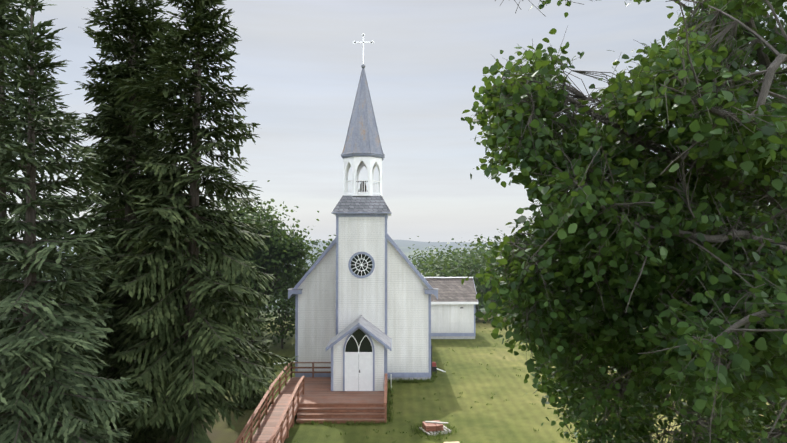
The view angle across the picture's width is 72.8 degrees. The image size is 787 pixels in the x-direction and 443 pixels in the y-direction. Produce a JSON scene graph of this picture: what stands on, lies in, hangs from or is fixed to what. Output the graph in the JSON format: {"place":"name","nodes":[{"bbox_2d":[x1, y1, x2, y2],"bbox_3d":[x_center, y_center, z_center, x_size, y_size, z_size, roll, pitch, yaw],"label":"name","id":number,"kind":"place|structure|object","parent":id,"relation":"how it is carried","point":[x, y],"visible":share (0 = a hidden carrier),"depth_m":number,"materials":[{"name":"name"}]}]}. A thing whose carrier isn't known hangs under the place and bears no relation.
{"place":"outdoors","nodes":[
{"label":"outdoors","id":0,"kind":"place"},
{"bbox_2d":[4,0,786,242],"label":"sky","id":1,"kind":"structure","parent":0,"point":[301,62],"materials":[{"name":"white"}]},
{"bbox_2d":[7,240,786,442],"bbox_3d":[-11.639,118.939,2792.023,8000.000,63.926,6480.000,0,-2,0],"label":"ground","id":2,"kind":"structure","parent":0,"point":[517,416],"depth_m":29.47,"materials":[{"name":"green plant"}]},
{"bbox_2d":[0,0,143,442],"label":"spruce","id":3,"kind":"object","parent":2,"relation":"on","point":[4,24],"depth_m":18.55,"materials":[{"name":"green plant"}]},
{"bbox_2d":[0,0,152,442],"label":"spruce","id":4,"kind":"object","parent":2,"relation":"on","point":[52,361],"depth_m":12.72,"materials":[{"name":"green plant"}]},
{"bbox_2d":[50,25,186,359],"bbox_3d":[-15.533,-0.743,31.305,7.514,22.664,9.909,0,-2,0],"label":"spruce","id":5,"kind":"object","parent":2,"relation":"on","point":[116,216],"depth_m":30.56,"materials":[{"name":"green plant"}]},
{"bbox_2d":[46,0,214,442],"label":"spruce","id":6,"kind":"object","parent":2,"relation":"on","point":[116,115],"depth_m":23.02,"materials":[{"name":"green plant"}]},
{"bbox_2d":[65,192,264,328],"bbox_3d":[-17.502,3.849,42.673,14.673,13.935,12.820,0,-2,0],"label":"tree","id":7,"kind":"object","parent":2,"relation":"on","point":[250,281],"depth_m":43.08,"materials":[{"name":"green plant"}]},
{"bbox_2d":[80,0,297,442],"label":"spruce","id":8,"kind":"object","parent":2,"relation":"on","point":[214,374],"depth_m":21.02,"materials":[{"name":"green plant"}]},
{"bbox_2d":[200,272,272,352],"bbox_3d":[-13.022,7.388,40.035,7.220,6.910,8.924,0,-2,0],"label":"tree","id":9,"kind":"object","parent":2,"relation":"on","point":[237,321],"depth_m":40.01,"materials":[{"name":"green plant"}]},
{"bbox_2d":[231,307,275,410],"bbox_3d":[-7.738,7.820,29.684,2.811,6.146,2.990,0,-2,0],"label":"tree","id":10,"kind":"object","parent":2,"relation":"on","point":[247,403],"depth_m":29.30,"materials":[{"name":"green plant"}]},
{"bbox_2d":[199,196,315,337],"bbox_3d":[-13.460,4.119,49.480,11.279,13.783,14.284,1,-2,-24],"label":"tree","id":11,"kind":"object","parent":2,"relation":"on","point":[280,242],"depth_m":45.97,"materials":[{"name":"green plant"}]},
{"bbox_2d":[200,180,326,336],"bbox_3d":[-12.972,3.479,49.281,15.901,15.456,16.131,0,-2,0],"label":"tree","id":12,"kind":"object","parent":2,"relation":"on","point":[281,283],"depth_m":47.14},
{"bbox_2d":[255,283,295,348],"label":"tree","id":13,"kind":"object","parent":2,"relation":"on","point":[280,322],"depth_m":43.59,"materials":[{"name":"green plant"}]},
{"bbox_2d":[277,276,298,313],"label":"belt tree","id":14,"kind":"object","parent":2,"relation":"on","point":[294,297],"depth_m":68.72,"materials":[{"name":"green plant"}]},
{"bbox_2d":[235,361,386,442],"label":"deck railings","id":15,"kind":"object","parent":2,"relation":"on","point":[251,422],"visible":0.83,"depth_m":25.77,"materials":[{"name":"brown wood"}]},
{"bbox_2d":[292,235,335,283],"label":"belt tree","id":16,"kind":"object","parent":2,"relation":"on","point":[324,247],"depth_m":56.82,"materials":[{"name":"green plant"}]},
{"bbox_2d":[250,377,386,442],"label":"wooden deck","id":17,"kind":"structure","parent":2,"relation":"on","point":[320,401],"depth_m":27.14,"materials":[{"name":"brown wood"}]},
{"bbox_2d":[287,33,477,390],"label":"church","id":18,"kind":"structure","parent":2,"relation":"on","point":[373,305],"depth_m":33.68,"materials":[{"name":"white wood"}]},
{"bbox_2d":[431,345,431,374],"bbox_3d":[2.447,8.934,34.409,0.080,1.900,0.080,0,-2,0],"label":"corner downpipe","id":19,"kind":"object","parent":18,"relation":"attached to","point":[431,359],"visible":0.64,"depth_m":34.37,"materials":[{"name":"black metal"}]},
{"bbox_2d":[432,361,436,373],"bbox_3d":[2.746,9.843,36.095,0.350,0.778,0.340,0,-2,0],"label":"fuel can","id":20,"kind":"object","parent":2,"relation":"on","point":[434,367],"visible":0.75,"depth_m":35.97,"materials":[{"name":"red metal"}]},
{"bbox_2d":[419,420,450,435],"bbox_3d":[1.948,9.701,25.244,1.200,0.415,1.006,1,-2,-24],"label":"pallet with lumber","id":21,"kind":"object","parent":2,"relation":"on","point":[432,426],"visible":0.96,"depth_m":24.97,"materials":[{"name":"brown wood"}]},
{"bbox_2d":[408,236,464,269],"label":"belt tree","id":22,"kind":"object","parent":2,"relation":"on","point":[417,259],"depth_m":83.53,"materials":[{"name":"green plant"}]},
{"bbox_2d":[412,241,462,273],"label":"belt tree","id":23,"kind":"object","parent":2,"relation":"on","point":[427,261],"visible":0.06,"depth_m":77.22,"materials":[{"name":"green plant"}]},
{"bbox_2d":[417,251,460,276],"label":"belt tree","id":24,"kind":"object","parent":2,"relation":"on","point":[438,265],"depth_m":66.44,"materials":[{"name":"green plant"}]},
{"bbox_2d":[416,252,471,274],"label":"belt tree","id":25,"kind":"object","parent":2,"relation":"on","point":[429,265],"visible":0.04,"depth_m":72.91,"materials":[{"name":"green plant"}]},
{"bbox_2d":[416,241,476,309],"bbox_3d":[7.526,7.684,65.658,9.257,10.558,12.400,-1,-2,32],"label":"belt tree","id":26,"kind":"object","parent":2,"relation":"on","point":[443,265],"depth_m":64.79,"materials":[{"name":"green plant"}]},
{"bbox_2d":[417,248,480,305],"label":"belt tree","id":27,"kind":"object","parent":2,"relation":"on","point":[443,271],"depth_m":59.31,"materials":[{"name":"green plant"}]},
{"bbox_2d":[435,238,479,260],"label":"belt tree","id":28,"kind":"object","parent":2,"relation":"on","point":[456,248],"visible":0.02,"depth_m":100.62,"materials":[{"name":"green plant"}]},
{"bbox_2d":[428,245,502,314],"bbox_3d":[8.819,7.715,63.038,9.664,9.774,10.192,0,-2,0],"label":"belt tree","id":29,"kind":"object","parent":2,"relation":"on","point":[469,262],"depth_m":62.19,"materials":[{"name":"green plant"}]},
{"bbox_2d":[438,238,492,319],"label":"belt tree","id":30,"kind":"object","parent":2,"relation":"on","point":[480,244],"depth_m":66.28,"materials":[{"name":"green plant"}]},
{"bbox_2d":[448,229,498,265],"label":"belt tree","id":31,"kind":"object","parent":2,"relation":"on","point":[468,250],"visible":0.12,"depth_m":81.45,"materials":[{"name":"green plant"}]},
{"bbox_2d":[460,236,499,317],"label":"belt tree","id":32,"kind":"object","parent":2,"relation":"on","point":[481,237],"depth_m":69.06,"materials":[{"name":"green plant"}]},
{"bbox_2d":[466,235,503,311],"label":"belt tree","id":33,"kind":"object","parent":2,"relation":"on","point":[479,246],"depth_m":98.78,"materials":[{"name":"green plant"}]},
{"bbox_2d":[459,252,510,322],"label":"belt tree","id":34,"kind":"object","parent":2,"relation":"on","point":[484,289],"depth_m":59.57,"materials":[{"name":"green plant"}]},
{"bbox_2d":[293,325,679,442],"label":"grass tufts","id":35,"kind":"object","parent":2,"relation":"on","point":[418,429],"visible":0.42,"depth_m":26.23,"materials":[{"name":"green plant"}]},
{"bbox_2d":[461,0,786,442],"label":"tree","id":36,"kind":"object","parent":2,"relation":"on","point":[745,359],"depth_m":6.13,"materials":[{"name":"green plant"}]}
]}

